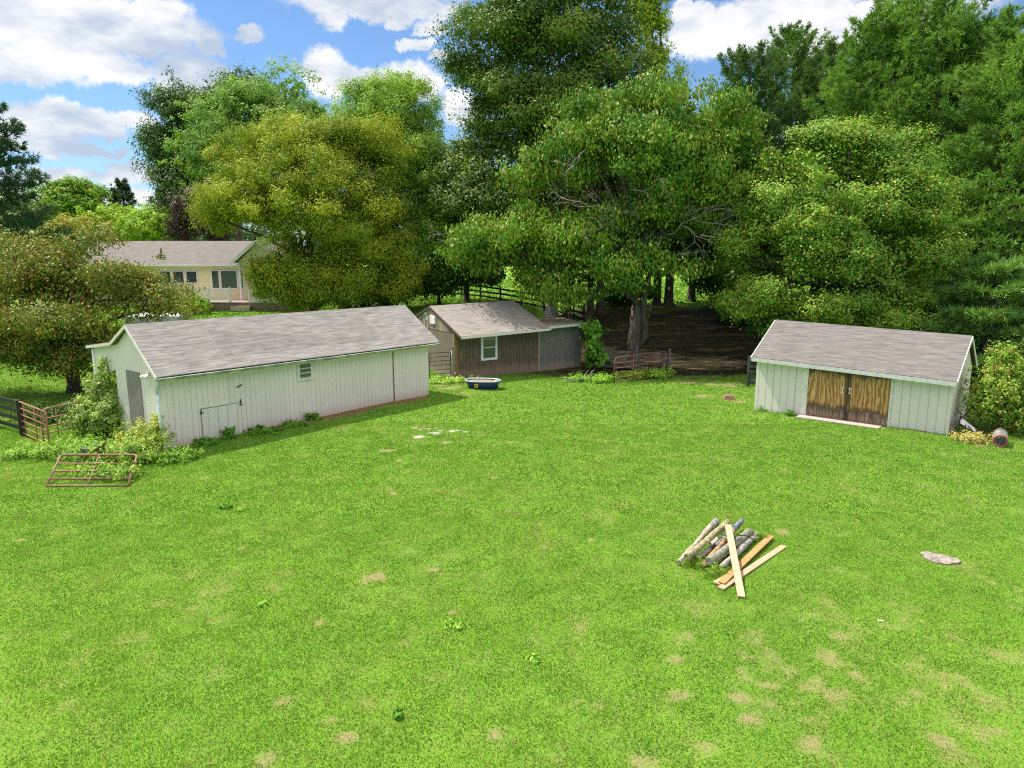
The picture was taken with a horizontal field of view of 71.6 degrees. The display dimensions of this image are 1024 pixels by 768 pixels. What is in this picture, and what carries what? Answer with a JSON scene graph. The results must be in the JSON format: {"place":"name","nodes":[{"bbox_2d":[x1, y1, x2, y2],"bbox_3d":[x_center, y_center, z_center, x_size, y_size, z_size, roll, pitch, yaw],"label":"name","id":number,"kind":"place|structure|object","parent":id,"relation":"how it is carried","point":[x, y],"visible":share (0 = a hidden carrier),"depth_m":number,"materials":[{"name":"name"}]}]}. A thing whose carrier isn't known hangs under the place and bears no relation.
{"place":"outdoors","nodes":[
{"label":"outdoors","id":0,"kind":"place"},
{"bbox_2d":[0,256,1023,767],"bbox_3d":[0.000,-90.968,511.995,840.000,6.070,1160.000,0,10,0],"label":"ground","id":1,"kind":"structure","parent":0,"point":[694,336],"depth_m":13.04,"materials":[{"name":"plant"}]},
{"bbox_2d":[0,396,25,435],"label":"board fence","id":2,"kind":"object","parent":1,"relation":"on","point":[20,417],"visible":0.78,"depth_m":25.90,"materials":[{"name":"black paint"}]},
{"bbox_2d":[15,401,49,444],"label":"tube gate","id":3,"kind":"structure","parent":2,"relation":"attached to","point":[35,420],"depth_m":24.51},
{"bbox_2d":[40,402,81,441],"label":"tube gate","id":4,"kind":"structure","parent":3,"relation":"attached to","point":[57,424],"depth_m":24.59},
{"bbox_2d":[0,187,61,233],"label":"shade tree","id":5,"kind":"object","parent":1,"relation":"on","point":[36,205],"visible":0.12,"depth_m":81.45,"materials":[{"name":"green plant"}]},
{"bbox_2d":[0,101,75,309],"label":"pine tree","id":6,"kind":"object","parent":1,"relation":"on","point":[11,220],"visible":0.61,"depth_m":46.86,"materials":[{"name":"green plant"}]},
{"bbox_2d":[0,395,86,427],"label":"shade plants","id":7,"kind":"object","parent":1,"relation":"on","point":[60,410],"visible":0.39,"depth_m":27.61,"materials":[{"name":"green plant"}]},
{"bbox_2d":[0,429,113,462],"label":"weed clump","id":8,"kind":"object","parent":1,"relation":"on","point":[53,449],"visible":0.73,"depth_m":22.70,"materials":[{"name":"green plant"}]},
{"bbox_2d":[32,174,118,250],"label":"walnut tree","id":9,"kind":"object","parent":1,"relation":"on","point":[67,193],"visible":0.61,"depth_m":93.41,"materials":[{"name":"green plant"}]},
{"bbox_2d":[35,212,115,248],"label":"bush","id":10,"kind":"object","parent":1,"relation":"on","point":[55,223],"visible":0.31,"depth_m":73.77,"materials":[{"name":"green plant"}]},
{"bbox_2d":[53,355,125,436],"bbox_3d":[-14.990,0.530,25.470,2.711,3.282,2.551,-6,12,-29],"label":"leafy bush","id":11,"kind":"object","parent":1,"relation":"on","point":[97,413],"visible":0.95,"depth_m":25.33,"materials":[{"name":"green plant"}]},
{"bbox_2d":[45,454,137,486],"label":"tube gate","id":12,"kind":"structure","parent":1,"relation":"on","point":[89,478],"depth_m":20.67,"materials":[{"name":"metal"}]},
{"bbox_2d":[0,214,209,393],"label":"cherry tree","id":13,"kind":"object","parent":1,"relation":"on","point":[59,334],"visible":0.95,"depth_m":31.39,"materials":[{"name":"green plant"}]},
{"bbox_2d":[73,202,144,240],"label":"bush","id":14,"kind":"object","parent":1,"relation":"on","point":[109,210],"visible":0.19,"depth_m":77.19,"materials":[{"name":"green plant"}]},
{"bbox_2d":[62,456,157,482],"bbox_3d":[-11.835,2.607,20.960,2.666,0.935,1.461,4,11,21],"label":"weed clump","id":15,"kind":"object","parent":1,"relation":"on","point":[116,473],"visible":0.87,"depth_m":20.66,"materials":[{"name":"green plant"}]},
{"bbox_2d":[106,177,137,215],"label":"spruce tree","id":16,"kind":"object","parent":1,"relation":"on","point":[123,191],"visible":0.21,"depth_m":96.39,"materials":[{"name":"green plant"}]},
{"bbox_2d":[90,434,161,467],"bbox_3d":[-12.023,2.212,22.089,1.948,1.278,1.735,-3,11,-15],"label":"weed clump","id":17,"kind":"object","parent":1,"relation":"on","point":[126,448],"visible":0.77,"depth_m":21.90,"materials":[{"name":"green plant"}]},
{"bbox_2d":[105,203,175,240],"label":"bush","id":18,"kind":"object","parent":1,"relation":"on","point":[145,223],"visible":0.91,"depth_m":74.18,"materials":[{"name":"green plant"}]},
{"bbox_2d":[108,412,177,457],"bbox_3d":[-11.994,1.780,23.218,2.050,1.578,2.482,0,10,0],"label":"weed clump","id":19,"kind":"object","parent":1,"relation":"on","point":[153,430],"visible":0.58,"depth_m":23.02,"materials":[{"name":"green plant"}]},
{"bbox_2d":[124,313,194,322],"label":"paved pad","id":20,"kind":"object","parent":1,"relation":"on","point":[175,318],"visible":0.33,"depth_m":53.29,"materials":[{"name":"concrete"}]},
{"bbox_2d":[146,442,205,466],"bbox_3d":[-10.726,2.327,22.423,1.883,0.987,1.257,0,10,0],"label":"weed clump","id":21,"kind":"object","parent":1,"relation":"on","point":[184,456],"visible":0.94,"depth_m":22.27,"materials":[{"name":"green plant"}]},
{"bbox_2d":[75,240,304,310],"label":"ranch house","id":22,"kind":"structure","parent":1,"relation":"on","point":[206,264],"depth_m":59.41,"materials":[{"name":"yellow"}]},
{"bbox_2d":[172,270,184,283],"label":"window","id":23,"kind":"structure","parent":22,"relation":"in","point":[179,274],"depth_m":59.32,"materials":[{"name":"white glass"}]},
{"bbox_2d":[185,270,197,283],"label":"window","id":24,"kind":"structure","parent":22,"relation":"in","point":[192,275],"depth_m":59.32,"materials":[{"name":"white glass"}]},
{"bbox_2d":[210,270,220,288],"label":"window","id":25,"kind":"structure","parent":22,"relation":"in","point":[215,274],"depth_m":59.37,"materials":[{"name":"white glass"}]},
{"bbox_2d":[219,270,238,288],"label":"window","id":26,"kind":"structure","parent":22,"relation":"in","point":[228,278],"depth_m":59.38,"materials":[{"name":"white glass"}]},
{"bbox_2d":[178,296,211,312],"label":"ornamental grass","id":27,"kind":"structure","parent":1,"relation":"on","point":[203,301],"depth_m":56.23,"materials":[{"name":"green plant"}]},
{"bbox_2d":[157,177,235,240],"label":"plum tree","id":28,"kind":"object","parent":1,"relation":"on","point":[178,225],"visible":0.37,"depth_m":67.02,"materials":[{"name":"purple plant"}]},
{"bbox_2d":[126,59,280,240],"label":"oak tree","id":29,"kind":"object","parent":1,"relation":"on","point":[165,175],"visible":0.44,"depth_m":76.09,"materials":[{"name":"green plant"}]},
{"bbox_2d":[192,435,221,446],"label":"weed clump","id":30,"kind":"object","parent":1,"relation":"on","point":[205,441],"visible":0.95,"depth_m":24.33,"materials":[{"name":"green plant"}]},
{"bbox_2d":[219,426,237,439],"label":"weed clump","id":31,"kind":"object","parent":1,"relation":"on","point":[229,432],"visible":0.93,"depth_m":25.12,"materials":[{"name":"green plant"}]},
{"bbox_2d":[157,53,333,240],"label":"maple tree","id":32,"kind":"object","parent":1,"relation":"on","point":[245,102],"visible":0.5,"depth_m":71.10,"materials":[{"name":"green plant"}]},
{"bbox_2d":[241,424,284,435],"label":"weed clump","id":33,"kind":"object","parent":1,"relation":"on","point":[260,430],"visible":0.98,"depth_m":25.89,"materials":[{"name":"green plant"}]},
{"bbox_2d":[86,305,440,449],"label":"long barn","id":34,"kind":"structure","parent":1,"relation":"on","point":[209,377],"depth_m":26.69,"materials":[{"name":"paint"}]},
{"bbox_2d":[126,370,144,434],"bbox_3d":[-13.007,0.764,24.567,1.040,2.450,0.028,8,13,38],"label":"plywood door","id":35,"kind":"structure","parent":34,"relation":"in","point":[133,378],"depth_m":24.48,"materials":[{"name":"wood"}]},
{"bbox_2d":[200,399,242,438],"bbox_3d":[-10.332,1.410,25.363,0.048,1.510,1.600,8,13,38],"label":"half door","id":36,"kind":"structure","parent":34,"relation":"in","point":[214,419],"depth_m":25.29,"materials":[{"name":"paint"}]},
{"bbox_2d":[296,362,313,381],"bbox_3d":[-8.104,-0.524,27.815,0.048,0.780,0.740,8,13,38],"label":"window","id":37,"kind":"structure","parent":34,"relation":"in","point":[305,370],"depth_m":27.81,"materials":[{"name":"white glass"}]},
{"bbox_2d":[277,418,307,427],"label":"weed clump","id":38,"kind":"object","parent":1,"relation":"on","point":[289,423],"visible":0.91,"depth_m":26.88,"materials":[{"name":"green plant"}]},
{"bbox_2d":[180,98,430,312],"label":"ash tree","id":39,"kind":"object","parent":1,"relation":"on","point":[310,167],"visible":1,"depth_m":51.24,"materials":[{"name":"green plant"}]},
{"bbox_2d":[337,299,368,308],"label":"foundation bush","id":40,"kind":"object","parent":1,"relation":"on","point":[362,305],"visible":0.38,"depth_m":56.76,"materials":[{"name":"green plant"}]},
{"bbox_2d":[355,279,422,306],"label":"understorey shrub","id":41,"kind":"object","parent":1,"relation":"on","point":[381,303],"visible":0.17,"depth_m":57.37,"materials":[{"name":"green plant"}]},
{"bbox_2d":[314,65,464,305],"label":"locust tree","id":42,"kind":"object","parent":1,"relation":"on","point":[380,93],"visible":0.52,"depth_m":56.56,"materials":[{"name":"green plant"}]},
{"bbox_2d":[393,707,404,719],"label":"lawn weed","id":43,"kind":"object","parent":1,"relation":"on","point":[397,713],"visible":1,"depth_m":10.07,"materials":[{"name":"green plant"}]},
{"bbox_2d":[413,255,475,303],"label":"shade tree","id":44,"kind":"object","parent":1,"relation":"on","point":[449,274],"visible":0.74,"depth_m":57.28,"materials":[{"name":"green plant"}]},
{"bbox_2d":[451,346,454,378],"bbox_3d":[-3.113,-1.039,37.695,0.184,1.920,0.134,0,10,0],"label":"gate post","id":45,"kind":"object","parent":1,"relation":"on","point":[453,359],"visible":0.74,"depth_m":37.60,"materials":[{"name":"wood"}]},
{"bbox_2d":[429,352,450,377],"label":"tube gate","id":46,"kind":"structure","parent":45,"relation":"attached to","point":[443,364],"depth_m":37.43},
{"bbox_2d":[443,617,464,629],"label":"lawn weed","id":47,"kind":"object","parent":1,"relation":"on","point":[456,623],"visible":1,"depth_m":12.52,"materials":[{"name":"green plant"}]},
{"bbox_2d":[429,373,481,384],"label":"weed clump","id":48,"kind":"object","parent":1,"relation":"on","point":[456,380],"visible":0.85,"depth_m":36.36,"materials":[{"name":"green plant"}]},
{"bbox_2d":[413,189,508,301],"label":"shade tree","id":49,"kind":"object","parent":1,"relation":"on","point":[490,281],"visible":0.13,"depth_m":58.49,"materials":[{"name":"green plant"}]},
{"bbox_2d":[362,278,584,321],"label":"board fence","id":50,"kind":"object","parent":1,"relation":"on","point":[521,302],"visible":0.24,"depth_m":60.18,"materials":[{"name":"black paint"}]},
{"bbox_2d":[465,378,500,389],"bbox_3d":[-1.446,-0.001,35.313,1.840,0.440,1.180,1,11,8],"label":"water trough","id":51,"kind":"object","parent":1,"relation":"on","point":[485,383],"visible":0.98,"depth_m":34.93,"materials":[{"name":"blue plastic"}]},
{"bbox_2d":[415,300,586,377],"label":"wooden barn","id":52,"kind":"structure","parent":1,"relation":"on","point":[495,338],"depth_m":39.66,"materials":[{"name":"brown wood"}]},
{"bbox_2d":[481,336,497,360],"bbox_3d":[-1.250,-1.999,38.798,1.040,1.400,0.048,-7,12,-33],"label":"window","id":53,"kind":"structure","parent":52,"relation":"in","point":[489,348],"depth_m":38.82,"materials":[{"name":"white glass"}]},
{"bbox_2d":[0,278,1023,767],"bbox_3d":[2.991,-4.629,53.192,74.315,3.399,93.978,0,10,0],"label":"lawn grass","id":54,"kind":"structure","parent":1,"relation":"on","point":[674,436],"depth_m":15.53,"materials":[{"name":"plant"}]},
{"bbox_2d":[525,652,540,663],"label":"lawn weed","id":55,"kind":"object","parent":1,"relation":"on","point":[533,657],"visible":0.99,"depth_m":11.44,"materials":[{"name":"green plant"}]},
{"bbox_2d":[58,224,1020,267],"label":"woods","id":56,"kind":"object","parent":1,"relation":"on","point":[253,238],"visible":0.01,"depth_m":177.62,"materials":[{"name":"green plant"}]},
{"bbox_2d":[411,0,673,317],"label":"linden tree","id":57,"kind":"object","parent":1,"relation":"on","point":[467,179],"visible":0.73,"depth_m":50.29,"materials":[{"name":"green plant"}]},
{"bbox_2d":[507,199,587,319],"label":"shade tree","id":58,"kind":"object","parent":1,"relation":"on","point":[567,316],"visible":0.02,"depth_m":51.25,"materials":[{"name":"green plant"}]},
{"bbox_2d":[559,371,620,383],"bbox_3d":[4.167,-0.304,37.815,3.551,0.920,1.884,0,10,0],"label":"weed clump","id":59,"kind":"object","parent":1,"relation":"on","point":[602,379],"visible":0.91,"depth_m":37.63,"materials":[{"name":"green plant"}]},
{"bbox_2d":[577,316,613,369],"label":"catalpa sapling","id":60,"kind":"object","parent":1,"relation":"on","point":[593,352],"visible":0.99,"depth_m":41.15,"materials":[{"name":"green plant"}]},
{"bbox_2d":[427,53,781,365],"bbox_3d":[5.220,-9.942,41.235,20.572,18.476,8.513,0,10,0],"label":"catalpa tree","id":61,"kind":"object","parent":1,"relation":"on","point":[676,158],"visible":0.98,"depth_m":39.83,"materials":[{"name":"green plant"}]},
{"bbox_2d":[565,171,653,314],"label":"shade tree","id":62,"kind":"object","parent":1,"relation":"on","point":[590,310],"visible":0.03,"depth_m":55.43,"materials":[{"name":"green plant"}]},
{"bbox_2d":[594,346,670,373],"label":"board fence","id":63,"kind":"object","parent":1,"relation":"on","point":[636,352],"visible":0.61,"depth_m":41.13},
{"bbox_2d":[604,283,661,305],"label":"understorey shrub","id":64,"kind":"object","parent":1,"relation":"on","point":[622,300],"visible":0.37,"depth_m":58.57,"materials":[{"name":"green plant"}]},
{"bbox_2d":[613,351,667,382],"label":"tube gate","id":65,"kind":"structure","parent":1,"relation":"on","point":[652,367],"depth_m":38.13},
{"bbox_2d":[595,181,690,314],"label":"shade tree","id":66,"kind":"object","parent":1,"relation":"on","point":[600,310],"visible":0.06,"depth_m":55.90,"materials":[{"name":"green plant"}]},
{"bbox_2d":[619,363,675,379],"bbox_3d":[7.473,-0.530,39.149,3.188,1.081,1.554,0,10,0],"label":"weed clump","id":67,"kind":"object","parent":1,"relation":"on","point":[657,373],"visible":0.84,"depth_m":38.88,"materials":[{"name":"green plant"}]},
{"bbox_2d":[626,0,686,305],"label":"poplar tree","id":68,"kind":"object","parent":1,"relation":"on","point":[658,20],"visible":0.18,"depth_m":55.49,"materials":[{"name":"green plant"}]},
{"bbox_2d":[676,523,713,565],"bbox_3d":[4.126,3.558,15.895,0.141,0.225,2.216,7,12,33],"label":"fence post log","id":69,"kind":"object","parent":1,"relation":"on","point":[705,532],"visible":0.77,"depth_m":15.97,"materials":[{"name":"brown wood"}]},
{"bbox_2d":[677,554,715,570],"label":"grass tuft","id":70,"kind":"object","parent":1,"relation":"on","point":[693,562],"visible":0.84,"depth_m":14.91,"materials":[{"name":"green plant"}]},
{"bbox_2d":[696,538,719,561],"bbox_3d":[4.338,3.656,15.663,0.139,0.143,1.315,9,14,39],"label":"fence post log","id":71,"kind":"object","parent":1,"relation":"on","point":[708,550],"visible":0.53,"depth_m":15.44,"materials":[{"name":"grey wood"}]},
{"bbox_2d":[713,518,744,548],"bbox_3d":[4.988,3.426,16.269,0.163,0.212,1.729,7,13,35],"label":"fence post log","id":72,"kind":"object","parent":71,"relation":"on","point":[737,525],"visible":0.61,"depth_m":16.49,"materials":[{"name":"grey wood"}]},
{"bbox_2d":[684,519,730,560],"bbox_3d":[4.355,3.431,15.721,0.167,0.250,2.203,8,13,37],"label":"fence post log","id":73,"kind":"object","parent":72,"relation":"on","point":[699,546],"visible":0.94,"depth_m":15.50,"materials":[{"name":"brown wood"}]},
{"bbox_2d":[661,167,763,306],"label":"shade tree","id":74,"kind":"object","parent":1,"relation":"on","point":[668,299],"visible":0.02,"depth_m":58.79,"materials":[{"name":"green plant"}]},
{"bbox_2d":[699,562,732,579],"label":"grass tuft","id":75,"kind":"object","parent":1,"relation":"on","point":[717,571],"visible":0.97,"depth_m":14.47,"materials":[{"name":"green plant"}]},
{"bbox_2d":[701,530,734,568],"bbox_3d":[4.513,3.590,15.518,0.122,0.233,1.941,7,13,35],"label":"fence post log","id":76,"kind":"object","parent":1,"relation":"on","point":[724,541],"visible":0.57,"depth_m":15.47,"materials":[{"name":"brown wood"}]},
{"bbox_2d":[668,104,781,301],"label":"shade tree","id":77,"kind":"object","parent":1,"relation":"on","point":[691,297],"visible":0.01,"depth_m":60.92,"materials":[{"name":"green plant"}]},
{"bbox_2d":[667,177,785,298],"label":"shade tree","id":78,"kind":"object","parent":1,"relation":"on","point":[698,285],"visible":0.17,"depth_m":56.08,"materials":[{"name":"green plant"}]},
{"bbox_2d":[725,524,744,597],"bbox_3d":[4.644,3.635,14.840,0.140,0.416,2.730,2,11,11],"label":"plank","id":79,"kind":"object","parent":1,"relation":"on","point":[735,565],"visible":1,"depth_m":14.65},
{"bbox_2d":[718,531,757,568],"bbox_3d":[4.993,3.650,15.580,0.161,0.163,2.301,8,13,37],"label":"fence post log","id":80,"kind":"object","parent":1,"relation":"on","point":[741,548],"visible":0.73,"depth_m":15.56,"materials":[{"name":"grey wood"}]},
{"bbox_2d":[705,528,753,565],"bbox_3d":[4.788,3.558,15.555,0.223,0.208,2.128,9,14,40],"label":"fence post log","id":81,"kind":"object","parent":80,"relation":"on","point":[720,554],"visible":0.83,"depth_m":15.21,"materials":[{"name":"grey wood"}]},
{"bbox_2d":[679,38,800,260],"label":"pine tree","id":82,"kind":"object","parent":1,"relation":"on","point":[758,73],"visible":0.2,"depth_m":60.93,"materials":[{"name":"green plant"}]},
{"bbox_2d":[707,287,787,325],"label":"understorey shrub","id":83,"kind":"object","parent":1,"relation":"on","point":[717,312],"visible":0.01,"depth_m":53.28,"materials":[{"name":"green plant"}]},
{"bbox_2d":[746,356,756,385],"bbox_3d":[13.041,-0.440,35.681,2.403,1.907,0.184,6,12,30],"label":"board fence","id":84,"kind":"object","parent":1,"relation":"on","point":[749,371],"visible":0.37,"depth_m":36.09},
{"bbox_2d":[717,545,786,589],"bbox_3d":[5.095,3.820,14.920,0.140,0.058,2.934,10,14,43],"label":"plank","id":85,"kind":"object","parent":1,"relation":"on","point":[758,563],"visible":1,"depth_m":14.90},
{"bbox_2d":[718,535,773,584],"bbox_3d":[5.055,3.719,15.200,0.140,0.033,2.984,8,13,37],"label":"plank","id":86,"kind":"object","parent":85,"relation":"on","point":[744,561],"visible":1,"depth_m":15.18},
{"bbox_2d":[712,252,803,335],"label":"understorey shrub","id":87,"kind":"object","parent":1,"relation":"on","point":[737,273],"visible":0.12,"depth_m":43.73,"materials":[{"name":"green plant"}]},
{"bbox_2d":[708,165,846,304],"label":"shade tree","id":88,"kind":"object","parent":1,"relation":"on","point":[765,269],"visible":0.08,"depth_m":49.25,"materials":[{"name":"green plant"}]},
{"bbox_2d":[752,19,834,280],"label":"pine tree","id":89,"kind":"object","parent":1,"relation":"on","point":[794,38],"visible":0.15,"depth_m":64.17,"materials":[{"name":"green plant"}]},
{"bbox_2d":[777,35,860,260],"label":"pine tree","id":90,"kind":"object","parent":1,"relation":"on","point":[831,47],"visible":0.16,"depth_m":61.56,"materials":[{"name":"green plant"}]},
{"bbox_2d":[698,111,976,338],"bbox_3d":[17.414,-7.457,38.294,13.986,14.470,9.282,0,10,0],"label":"maple tree","id":91,"kind":"object","parent":1,"relation":"on","point":[831,240],"visible":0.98,"depth_m":36.93,"materials":[{"name":"green plant"}]},
{"bbox_2d":[776,4,945,290],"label":"pine tree","id":92,"kind":"object","parent":1,"relation":"on","point":[868,26],"visible":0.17,"depth_m":49.66,"materials":[{"name":"green plant"}]},
{"bbox_2d":[750,320,977,434],"bbox_3d":[14.373,-0.432,29.294,7.490,3.980,5.203,9,14,39],"label":"shed","id":93,"kind":"object","parent":1,"relation":"on","point":[873,378],"depth_m":27.77,"materials":[{"name":"paint"}]},
{"bbox_2d":[806,368,848,419],"bbox_3d":[12.561,0.436,28.327,1.485,2.025,0.118,9,14,39],"label":"door","id":94,"kind":"structure","parent":93,"relation":"in","point":[827,390],"depth_m":28.32,"materials":[{"name":"brown wood"}]},
{"bbox_2d":[845,373,890,426],"bbox_3d":[13.716,0.611,27.385,1.485,2.025,0.118,9,14,39],"label":"door","id":95,"kind":"structure","parent":93,"relation":"in","point":[868,397],"depth_m":27.37,"materials":[{"name":"brown wood"}]},
{"bbox_2d":[806,233,989,326],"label":"shade tree","id":96,"kind":"object","parent":1,"relation":"on","point":[898,276],"visible":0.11,"depth_m":46.36,"materials":[{"name":"green plant"}]},
{"bbox_2d":[855,295,953,330],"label":"understorey shrub","id":97,"kind":"object","parent":1,"relation":"on","point":[927,309],"visible":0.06,"depth_m":43.95,"materials":[{"name":"green plant"}]},
{"bbox_2d":[820,0,1010,282],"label":"pine tree","id":98,"kind":"object","parent":1,"relation":"on","point":[911,39],"visible":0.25,"depth_m":46.31,"materials":[{"name":"green plant"}]},
{"bbox_2d":[920,551,960,564],"bbox_3d":[9.248,3.802,15.311,0.725,0.108,0.603,3,11,15],"label":"stone slab","id":99,"kind":"object","parent":1,"relation":"on","point":[940,559],"depth_m":15.27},
{"bbox_2d":[874,3,1023,313],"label":"pine tree","id":100,"kind":"object","parent":1,"relation":"on","point":[1006,15],"visible":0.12,"depth_m":45.40,"materials":[{"name":"green plant"}]},
{"bbox_2d":[879,17,1023,350],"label":"pine tree","id":101,"kind":"object","parent":1,"relation":"on","point":[1008,201],"visible":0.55,"depth_m":40.83,"materials":[{"name":"green plant"}]},
{"bbox_2d":[904,251,1023,383],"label":"pine tree","id":102,"kind":"object","parent":1,"relation":"on","point":[970,288],"visible":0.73,"depth_m":35.56,"materials":[{"name":"green plant"}]},
{"bbox_2d":[946,425,995,445],"bbox_3d":[16.335,1.900,25.000,1.667,0.858,1.486,-9,14,-39],"label":"weed clump","id":103,"kind":"object","parent":1,"relation":"on","point":[976,437],"visible":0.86,"depth_m":24.76,"materials":[{"name":"yellow plant"}]},
{"bbox_2d":[951,406,992,443],"bbox_3d":[16.798,1.461,25.471,1.793,0.980,1.269,-8,13,-37],"label":"metal frame","id":104,"kind":"object","parent":1,"relation":"on","point":[963,427],"visible":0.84,"depth_m":25.64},
{"bbox_2d":[959,416,977,431],"bbox_3d":[16.452,1.460,25.647,0.615,0.501,0.466,10,15,44],"label":"white sheet","id":105,"kind":"object","parent":104,"relation":"on","point":[963,421],"visible":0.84,"depth_m":25.68,"materials":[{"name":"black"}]},
{"bbox_2d":[954,338,1023,434],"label":"fruiting shrub","id":106,"kind":"object","parent":1,"relation":"on","point":[1002,397],"visible":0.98,"depth_m":25.68,"materials":[{"name":"green plant"}]},
{"bbox_2d":[992,429,1008,447],"bbox_3d":[16.846,1.865,24.496,0.466,0.486,0.924,7,13,33],"label":"wire roll","id":107,"kind":"object","parent":1,"relation":"on","point":[1000,438],"visible":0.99,"depth_m":24.24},
{"bbox_2d":[0,0,1023,243],"label":"sky","id":108,"kind":"structure","parent":0,"point":[68,68],"materials":[{"name":"blue"}]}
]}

